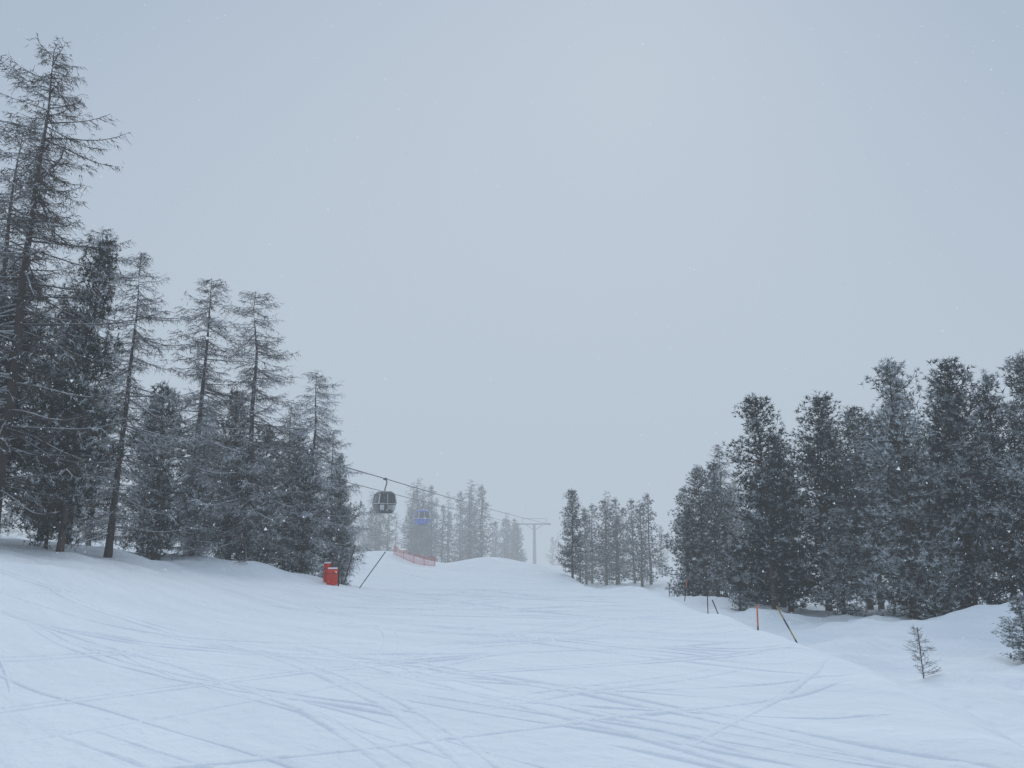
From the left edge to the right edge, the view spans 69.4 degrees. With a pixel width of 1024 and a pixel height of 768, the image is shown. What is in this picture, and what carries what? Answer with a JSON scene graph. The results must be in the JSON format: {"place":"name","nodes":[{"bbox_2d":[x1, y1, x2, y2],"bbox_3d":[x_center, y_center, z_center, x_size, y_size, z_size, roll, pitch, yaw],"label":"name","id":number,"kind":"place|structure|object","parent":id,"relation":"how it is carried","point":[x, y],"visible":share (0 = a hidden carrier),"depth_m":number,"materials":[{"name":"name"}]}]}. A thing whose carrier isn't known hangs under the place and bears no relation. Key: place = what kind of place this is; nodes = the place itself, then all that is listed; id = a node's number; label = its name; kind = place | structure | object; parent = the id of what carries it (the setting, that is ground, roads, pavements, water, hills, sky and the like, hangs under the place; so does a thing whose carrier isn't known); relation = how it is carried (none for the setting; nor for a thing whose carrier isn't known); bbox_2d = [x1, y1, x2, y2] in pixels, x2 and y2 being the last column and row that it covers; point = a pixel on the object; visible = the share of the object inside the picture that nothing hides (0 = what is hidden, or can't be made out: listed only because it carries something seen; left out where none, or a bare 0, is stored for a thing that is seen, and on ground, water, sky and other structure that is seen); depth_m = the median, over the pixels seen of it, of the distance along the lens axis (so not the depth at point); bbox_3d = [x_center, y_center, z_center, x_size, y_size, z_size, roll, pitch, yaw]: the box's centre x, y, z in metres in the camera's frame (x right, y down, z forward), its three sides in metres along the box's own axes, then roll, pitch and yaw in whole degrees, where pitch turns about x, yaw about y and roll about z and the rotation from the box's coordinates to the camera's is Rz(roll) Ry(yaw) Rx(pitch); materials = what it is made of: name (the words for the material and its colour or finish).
{"place":"outdoors","nodes":[
{"label":"outdoors","id":0,"kind":"place"},
{"bbox_2d":[0,536,1023,767],"bbox_3d":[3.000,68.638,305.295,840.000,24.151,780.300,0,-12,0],"label":"snow ground","id":1,"kind":"structure","parent":0,"point":[976,713],"depth_m":12.35,"materials":[{"name":"white snow"}]},
{"bbox_2d":[0,273,72,494],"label":"stone pine tree","id":2,"kind":"object","parent":1,"relation":"on","point":[31,423],"visible":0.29,"depth_m":27.90,"materials":[{"name":"green plant"}]},
{"bbox_2d":[3,302,90,533],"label":"stone pine tree","id":3,"kind":"object","parent":1,"relation":"on","point":[23,516],"visible":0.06,"depth_m":35.37,"materials":[{"name":"green plant"}]},
{"bbox_2d":[18,394,79,548],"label":"stone pine tree","id":4,"kind":"object","parent":1,"relation":"on","point":[40,535],"visible":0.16,"depth_m":29.54,"materials":[{"name":"green plant"}]},
{"bbox_2d":[0,128,111,510],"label":"larch tree","id":5,"kind":"object","parent":1,"relation":"on","point":[11,205],"visible":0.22,"depth_m":31.86,"materials":[{"name":"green plant"}]},
{"bbox_2d":[2,232,143,551],"bbox_3d":[-16.967,0.190,29.145,3.868,13.405,5.544,-8,-14,34],"label":"stone pine tree","id":6,"kind":"object","parent":1,"relation":"on","point":[62,524],"visible":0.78,"depth_m":28.78,"materials":[{"name":"green plant"}]},
{"bbox_2d":[4,227,159,544],"bbox_3d":[-21.218,0.077,35.923,7.200,16.041,7.021,-8,-14,36],"label":"larch tree","id":7,"kind":"object","parent":1,"relation":"on","point":[100,319],"visible":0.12,"depth_m":35.75,"materials":[{"name":"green plant"}]},
{"bbox_2d":[0,33,169,526],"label":"larch tree","id":8,"kind":"object","parent":1,"relation":"on","point":[8,391],"visible":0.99,"depth_m":26.98,"materials":[{"name":"grey plant"}]},
{"bbox_2d":[72,362,131,545],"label":"larch tree","id":9,"kind":"object","parent":1,"relation":"on","point":[93,516],"visible":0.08,"depth_m":49.69,"materials":[{"name":"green plant"}]},
{"bbox_2d":[18,252,205,557],"bbox_3d":[-16.443,0.624,30.886,6.276,13.661,6.450,-2,-12,9],"label":"larch tree","id":10,"kind":"object","parent":1,"relation":"on","point":[111,513],"visible":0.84,"depth_m":31.37,"materials":[{"name":"grey plant"}]},
{"bbox_2d":[114,399,174,549],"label":"stone pine tree","id":11,"kind":"object","parent":1,"relation":"on","point":[146,470],"visible":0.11,"depth_m":45.40,"materials":[{"name":"green plant"}]},
{"bbox_2d":[103,378,213,559],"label":"stone pine tree","id":12,"kind":"object","parent":1,"relation":"on","point":[153,548],"visible":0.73,"depth_m":35.51,"materials":[{"name":"green plant"}]},
{"bbox_2d":[141,472,176,556],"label":"stone pine tree","id":13,"kind":"object","parent":1,"relation":"on","point":[169,518],"visible":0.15,"depth_m":36.76,"materials":[{"name":"green plant"}]},
{"bbox_2d":[91,278,286,555],"bbox_3d":[-17.287,1.722,39.860,9.419,15.945,10.055,-2,-11,12],"label":"larch tree","id":14,"kind":"object","parent":1,"relation":"on","point":[203,368],"visible":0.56,"depth_m":40.24,"materials":[{"name":"grey plant"}]},
{"bbox_2d":[164,408,222,555],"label":"larch tree","id":15,"kind":"object","parent":1,"relation":"on","point":[187,476],"visible":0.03,"depth_m":42.33,"materials":[{"name":"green plant"}]},
{"bbox_2d":[173,452,221,555],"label":"stone pine tree","id":16,"kind":"object","parent":1,"relation":"on","point":[206,535],"visible":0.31,"depth_m":37.76,"materials":[{"name":"green plant"}]},
{"bbox_2d":[162,398,239,556],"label":"larch tree","id":17,"kind":"object","parent":1,"relation":"on","point":[196,521],"visible":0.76,"depth_m":37.64,"materials":[{"name":"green plant"}]},
{"bbox_2d":[173,426,288,558],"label":"gondola lift tower","id":18,"kind":"structure","parent":1,"relation":"on","point":[274,443],"depth_m":48.64,"materials":[{"name":"metal"}]},
{"bbox_2d":[208,453,259,560],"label":"stone pine tree","id":19,"kind":"object","parent":1,"relation":"on","point":[228,556],"visible":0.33,"depth_m":39.31,"materials":[{"name":"green plant"}]},
{"bbox_2d":[204,387,274,558],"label":"stone pine tree","id":20,"kind":"object","parent":1,"relation":"on","point":[228,425],"visible":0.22,"depth_m":41.34,"materials":[{"name":"green plant"}]},
{"bbox_2d":[158,290,328,565],"bbox_3d":[-13.502,2.321,39.813,8.758,15.940,9.148,9,-15,-38],"label":"larch tree","id":21,"kind":"object","parent":1,"relation":"on","point":[250,465],"visible":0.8,"depth_m":39.94,"materials":[{"name":"grey plant"}]},
{"bbox_2d":[227,424,290,564],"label":"stone pine tree","id":22,"kind":"object","parent":1,"relation":"on","point":[271,456],"visible":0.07,"depth_m":43.34,"materials":[{"name":"green plant"}]},
{"bbox_2d":[233,456,292,564],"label":"stone pine tree","id":23,"kind":"object","parent":1,"relation":"on","point":[259,549],"visible":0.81,"depth_m":38.80,"materials":[{"name":"green plant"}]},
{"bbox_2d":[249,402,323,573],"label":"larch tree","id":24,"kind":"object","parent":1,"relation":"on","point":[289,424],"visible":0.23,"depth_m":42.90,"materials":[{"name":"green plant"}]},
{"bbox_2d":[269,425,324,572],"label":"stone pine tree","id":25,"kind":"object","parent":1,"relation":"on","point":[295,468],"visible":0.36,"depth_m":41.22,"materials":[{"name":"green plant"}]},
{"bbox_2d":[275,444,332,574],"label":"stone pine tree","id":26,"kind":"object","parent":1,"relation":"on","point":[308,457],"visible":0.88,"depth_m":39.92,"materials":[{"name":"green plant"}]},
{"bbox_2d":[250,370,379,577],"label":"larch tree","id":27,"kind":"object","parent":1,"relation":"on","point":[315,410],"visible":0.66,"depth_m":41.74,"materials":[{"name":"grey plant"}]},
{"bbox_2d":[323,558,333,582],"bbox_3d":[-9.308,9.536,37.442,0.443,1.400,0.265,-6,-13,28],"label":"crash pad","id":28,"kind":"object","parent":1,"relation":"on","point":[327,565],"visible":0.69,"depth_m":37.39,"materials":[{"name":"red plastic"}]},
{"bbox_2d":[289,430,373,583],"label":"larch tree","id":29,"kind":"object","parent":1,"relation":"on","point":[332,476],"visible":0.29,"depth_m":43.93,"materials":[{"name":"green plant"}]},
{"bbox_2d":[327,563,339,585],"bbox_3d":[-8.912,9.586,36.849,0.623,1.250,0.265,2,-12,-11],"label":"crash pad","id":30,"kind":"object","parent":1,"relation":"on","point":[333,576],"visible":0.92,"depth_m":36.74,"materials":[{"name":"red plastic"}]},
{"bbox_2d":[315,453,365,581],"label":"stone pine tree","id":31,"kind":"object","parent":1,"relation":"on","point":[340,501],"visible":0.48,"depth_m":42.39,"materials":[{"name":"green plant"}]},
{"bbox_2d":[325,504,360,585],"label":"stone pine tree","id":32,"kind":"object","parent":1,"relation":"on","point":[340,551],"visible":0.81,"depth_m":41.09,"materials":[{"name":"green plant"}]},
{"bbox_2d":[343,545,355,584],"bbox_3d":[-8.564,9.588,38.869,0.612,2.213,0.091,0,-12,0],"label":"wooden stake","id":33,"kind":"object","parent":1,"relation":"on","point":[349,565],"visible":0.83,"depth_m":38.85,"materials":[{"name":"brown wood"}]},
{"bbox_2d":[359,552,385,587],"bbox_3d":[-7.141,9.510,37.548,1.377,1.969,0.056,2,-12,-10],"label":"leaning pole","id":34,"kind":"object","parent":1,"relation":"on","point":[372,570],"visible":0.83,"depth_m":37.56,"materials":[{"name":"black paint"}]},
{"bbox_2d":[394,546,434,565],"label":"safety net fence","id":35,"kind":"object","parent":1,"relation":"on","point":[424,558],"visible":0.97,"depth_m":72.71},
{"bbox_2d":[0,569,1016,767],"bbox_3d":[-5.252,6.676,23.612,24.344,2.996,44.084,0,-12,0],"label":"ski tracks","id":36,"kind":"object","parent":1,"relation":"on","point":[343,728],"visible":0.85,"depth_m":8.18},
{"bbox_2d":[0,388,1018,577],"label":"distant forest","id":37,"kind":"object","parent":1,"relation":"on","point":[422,540],"visible":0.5,"depth_m":116.89,"materials":[{"name":"grey plant"}]},
{"bbox_2d":[518,518,550,563],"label":"gondola lift tower","id":38,"kind":"structure","parent":1,"relation":"on","point":[534,541],"depth_m":166.47,"materials":[{"name":"metal"}]},
{"bbox_2d":[245,457,547,523],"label":"lift cable","id":39,"kind":"object","parent":38,"relation":"attached to","point":[421,489],"visible":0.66,"depth_m":83.81,"materials":[{"name":"metal"}]},
{"bbox_2d":[372,478,396,513],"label":"gondola cabin","id":40,"kind":"object","parent":39,"relation":"hanging from","point":[384,502],"visible":0.98,"depth_m":66.63,"materials":[{"name":"metal"}]},
{"bbox_2d":[413,501,430,524],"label":"gondola cabin","id":41,"kind":"object","parent":39,"relation":"hanging from","point":[418,517],"visible":0.91,"depth_m":97.85,"materials":[{"name":"blue metal"}]},
{"bbox_2d":[556,489,598,578],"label":"stone pine tree","id":42,"kind":"object","parent":1,"relation":"on","point":[569,552],"visible":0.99,"depth_m":63.46,"materials":[{"name":"green plant"}]},
{"bbox_2d":[574,532,593,584],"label":"stone pine tree","id":43,"kind":"object","parent":1,"relation":"on","point":[582,567],"visible":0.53,"depth_m":71.76,"materials":[{"name":"green plant"}]},
{"bbox_2d":[576,507,602,584],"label":"stone pine tree","id":44,"kind":"object","parent":1,"relation":"on","point":[586,546],"visible":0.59,"depth_m":76.03,"materials":[{"name":"green plant"}]},
{"bbox_2d":[577,503,611,583],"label":"stone pine tree","id":45,"kind":"object","parent":1,"relation":"on","point":[591,522],"visible":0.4,"depth_m":80.27,"materials":[{"name":"green plant"}]},
{"bbox_2d":[585,497,621,584],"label":"stone pine tree","id":46,"kind":"object","parent":1,"relation":"on","point":[596,559],"visible":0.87,"depth_m":74.18,"materials":[{"name":"green plant"}]},
{"bbox_2d":[593,492,619,575],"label":"larch tree","id":47,"kind":"object","parent":1,"relation":"on","point":[608,497],"visible":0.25,"depth_m":82.54,"materials":[{"name":"grey plant"}]},
{"bbox_2d":[598,518,632,584],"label":"stone pine tree","id":48,"kind":"object","parent":1,"relation":"on","point":[614,567],"visible":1,"depth_m":73.10,"materials":[{"name":"green plant"}]},
{"bbox_2d":[596,497,636,583],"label":"stone pine tree","id":49,"kind":"object","parent":1,"relation":"on","point":[621,525],"visible":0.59,"depth_m":78.20,"materials":[{"name":"green plant"}]},
{"bbox_2d":[614,498,652,582],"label":"stone pine tree","id":50,"kind":"object","parent":1,"relation":"on","point":[629,527],"visible":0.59,"depth_m":80.10,"materials":[{"name":"green plant"}]},
{"bbox_2d":[621,502,661,586],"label":"stone pine tree","id":51,"kind":"object","parent":1,"relation":"on","point":[642,566],"visible":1,"depth_m":72.19,"materials":[{"name":"green plant"}]},
{"bbox_2d":[633,493,670,583],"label":"stone pine tree","id":52,"kind":"object","parent":1,"relation":"on","point":[649,514],"visible":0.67,"depth_m":75.97,"materials":[{"name":"green plant"}]},
{"bbox_2d":[660,487,700,578],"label":"stone pine tree","id":53,"kind":"object","parent":1,"relation":"on","point":[684,492],"visible":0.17,"depth_m":70.89,"materials":[{"name":"green plant"}]},
{"bbox_2d":[654,509,720,596],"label":"stone pine tree","id":54,"kind":"object","parent":1,"relation":"on","point":[686,565],"visible":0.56,"depth_m":54.25,"materials":[{"name":"green plant"}]},
{"bbox_2d":[666,464,745,596],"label":"stone pine tree","id":55,"kind":"object","parent":1,"relation":"on","point":[704,571],"visible":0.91,"depth_m":53.64,"materials":[{"name":"green plant"}]},
{"bbox_2d":[685,459,741,597],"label":"stone pine tree","id":56,"kind":"object","parent":1,"relation":"on","point":[724,506],"visible":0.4,"depth_m":55.56,"materials":[{"name":"green plant"}]},
{"bbox_2d":[698,444,746,595],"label":"tree","id":57,"kind":"object","parent":1,"relation":"on","point":[722,463],"visible":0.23,"depth_m":59.72,"materials":[{"name":"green plant"}]},
{"bbox_2d":[717,538,761,610],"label":"stone pine tree","id":58,"kind":"object","parent":1,"relation":"on","point":[740,603],"visible":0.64,"depth_m":40.95,"materials":[{"name":"green plant"}]},
{"bbox_2d":[720,510,776,603],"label":"stone pine tree","id":59,"kind":"object","parent":1,"relation":"on","point":[745,526],"visible":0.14,"depth_m":45.26,"materials":[{"name":"green plant"}]},
{"bbox_2d":[756,604,758,629],"bbox_3d":[7.822,7.913,23.494,0.101,1.751,0.068,0,-12,0],"label":"piste marker pole","id":60,"kind":"object","parent":1,"relation":"on","point":[757,616],"visible":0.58,"depth_m":23.57,"materials":[{"name":"brown wood"}]},
{"bbox_2d":[731,468,794,602],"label":"stone pine tree","id":61,"kind":"object","parent":1,"relation":"on","point":[739,529],"visible":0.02,"depth_m":54.38,"materials":[{"name":"green plant"}]},
{"bbox_2d":[727,473,810,604],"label":"stone pine tree","id":62,"kind":"object","parent":1,"relation":"on","point":[757,523],"visible":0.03,"depth_m":51.31,"materials":[{"name":"green plant"}]},
{"bbox_2d":[722,451,830,607],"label":"stone pine tree","id":63,"kind":"object","parent":1,"relation":"on","point":[782,604],"visible":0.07,"depth_m":45.50,"materials":[{"name":"green plant"}]},
{"bbox_2d":[735,431,822,611],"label":"stone pine tree","id":64,"kind":"object","parent":1,"relation":"on","point":[785,451],"visible":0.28,"depth_m":41.98,"materials":[{"name":"green plant"}]},
{"bbox_2d":[776,606,797,642],"bbox_3d":[7.351,6.655,19.100,0.885,1.762,0.049,-2,-12,8],"label":"piste marker pole","id":65,"kind":"object","parent":1,"relation":"on","point":[786,624],"visible":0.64,"depth_m":19.20,"materials":[{"name":"black paint"}]},
{"bbox_2d":[711,393,865,610],"bbox_3d":[13.609,6.381,39.453,5.655,12.247,8.107,7,-14,-32],"label":"stone pine tree","id":66,"kind":"object","parent":1,"relation":"on","point":[768,549],"visible":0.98,"depth_m":39.18,"materials":[{"name":"green plant"}]},
{"bbox_2d":[775,390,883,610],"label":"stone pine tree","id":67,"kind":"object","parent":1,"relation":"on","point":[824,501],"visible":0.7,"depth_m":41.22,"materials":[{"name":"green plant"}]},
{"bbox_2d":[789,416,885,609],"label":"stone pine tree","id":68,"kind":"object","parent":1,"relation":"on","point":[850,499],"visible":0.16,"depth_m":43.91,"materials":[{"name":"green plant"}]},
{"bbox_2d":[803,506,875,616],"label":"stone pine tree","id":69,"kind":"object","parent":1,"relation":"on","point":[841,571],"visible":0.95,"depth_m":36.71,"materials":[{"name":"green plant"}]},
{"bbox_2d":[810,404,926,609],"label":"stone pine tree","id":70,"kind":"object","parent":1,"relation":"on","point":[851,413],"visible":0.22,"depth_m":45.60,"materials":[{"name":"green plant"}]},
{"bbox_2d":[841,416,917,609],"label":"stone pine tree","id":71,"kind":"object","parent":1,"relation":"on","point":[877,599],"visible":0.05,"depth_m":48.59,"materials":[{"name":"green plant"}]},
{"bbox_2d":[844,408,949,612],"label":"stone pine tree","id":72,"kind":"object","parent":1,"relation":"on","point":[879,503],"visible":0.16,"depth_m":38.67,"materials":[{"name":"green plant"}]},
{"bbox_2d":[842,355,980,619],"bbox_3d":[17.776,4.753,33.477,6.696,12.683,5.684,8,-14,-34],"label":"stone pine tree","id":73,"kind":"object","parent":1,"relation":"on","point":[901,567],"visible":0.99,"depth_m":33.24,"materials":[{"name":"green plant"}]},
{"bbox_2d":[864,362,959,606],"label":"tree","id":74,"kind":"object","parent":1,"relation":"on","point":[891,491],"visible":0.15,"depth_m":35.64,"materials":[{"name":"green plant"}]},
{"bbox_2d":[905,625,940,678],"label":"larch sapling","id":75,"kind":"object","parent":1,"relation":"on","point":[920,652],"visible":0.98,"depth_m":18.22,"materials":[{"name":"brown plant"}]},
{"bbox_2d":[908,523,975,617],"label":"stone pine tree","id":76,"kind":"object","parent":1,"relation":"on","point":[955,583],"visible":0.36,"depth_m":33.15,"materials":[{"name":"green plant"}]},
{"bbox_2d":[878,386,1021,607],"bbox_3d":[24.588,6.336,41.520,6.624,13.372,7.975,7,-14,-33],"label":"stone pine tree","id":77,"kind":"object","parent":1,"relation":"on","point":[932,398],"visible":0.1,"depth_m":41.97,"materials":[{"name":"green plant"}]},
{"bbox_2d":[882,354,1023,606],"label":"stone pine tree","id":78,"kind":"object","parent":1,"relation":"on","point":[948,397],"visible":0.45,"depth_m":35.91,"materials":[{"name":"green plant"}]},
{"bbox_2d":[910,434,1015,613],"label":"stone pine tree","id":79,"kind":"object","parent":1,"relation":"on","point":[965,586],"visible":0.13,"depth_m":37.05,"materials":[{"name":"green plant"}]},
{"bbox_2d":[943,368,1023,604],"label":"stone pine tree","id":80,"kind":"object","parent":1,"relation":"on","point":[989,438],"visible":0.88,"depth_m":32.44,"materials":[{"name":"green plant"}]},
{"bbox_2d":[950,349,1023,596],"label":"stone pine tree","id":81,"kind":"object","parent":1,"relation":"on","point":[1018,362],"visible":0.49,"depth_m":33.35,"materials":[{"name":"green plant"}]},
{"bbox_2d":[987,363,1023,553],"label":"stone pine tree","id":82,"kind":"object","parent":1,"relation":"on","point":[1020,479],"visible":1,"depth_m":30.26,"materials":[{"name":"green plant"}]},
{"bbox_2d":[990,593,1023,663],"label":"young stone pine","id":83,"kind":"object","parent":1,"relation":"on","point":[1019,604],"visible":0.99,"depth_m":20.16,"materials":[{"name":"green plant"}]},
{"bbox_2d":[994,377,1023,585],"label":"stone pine tree","id":84,"kind":"object","parent":1,"relation":"on","point":[1015,471],"visible":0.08,"depth_m":38.40,"materials":[{"name":"green plant"}]},
{"bbox_2d":[0,0,1023,764],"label":"falling snow","id":85,"kind":"structure","parent":0,"point":[518,364],"depth_m":18.06,"materials":[{"name":"white snow"}]},
{"bbox_2d":[0,0,1023,554],"label":"sky","id":86,"kind":"structure","parent":0,"point":[284,43],"materials":[{"name":"grey"}]}
]}

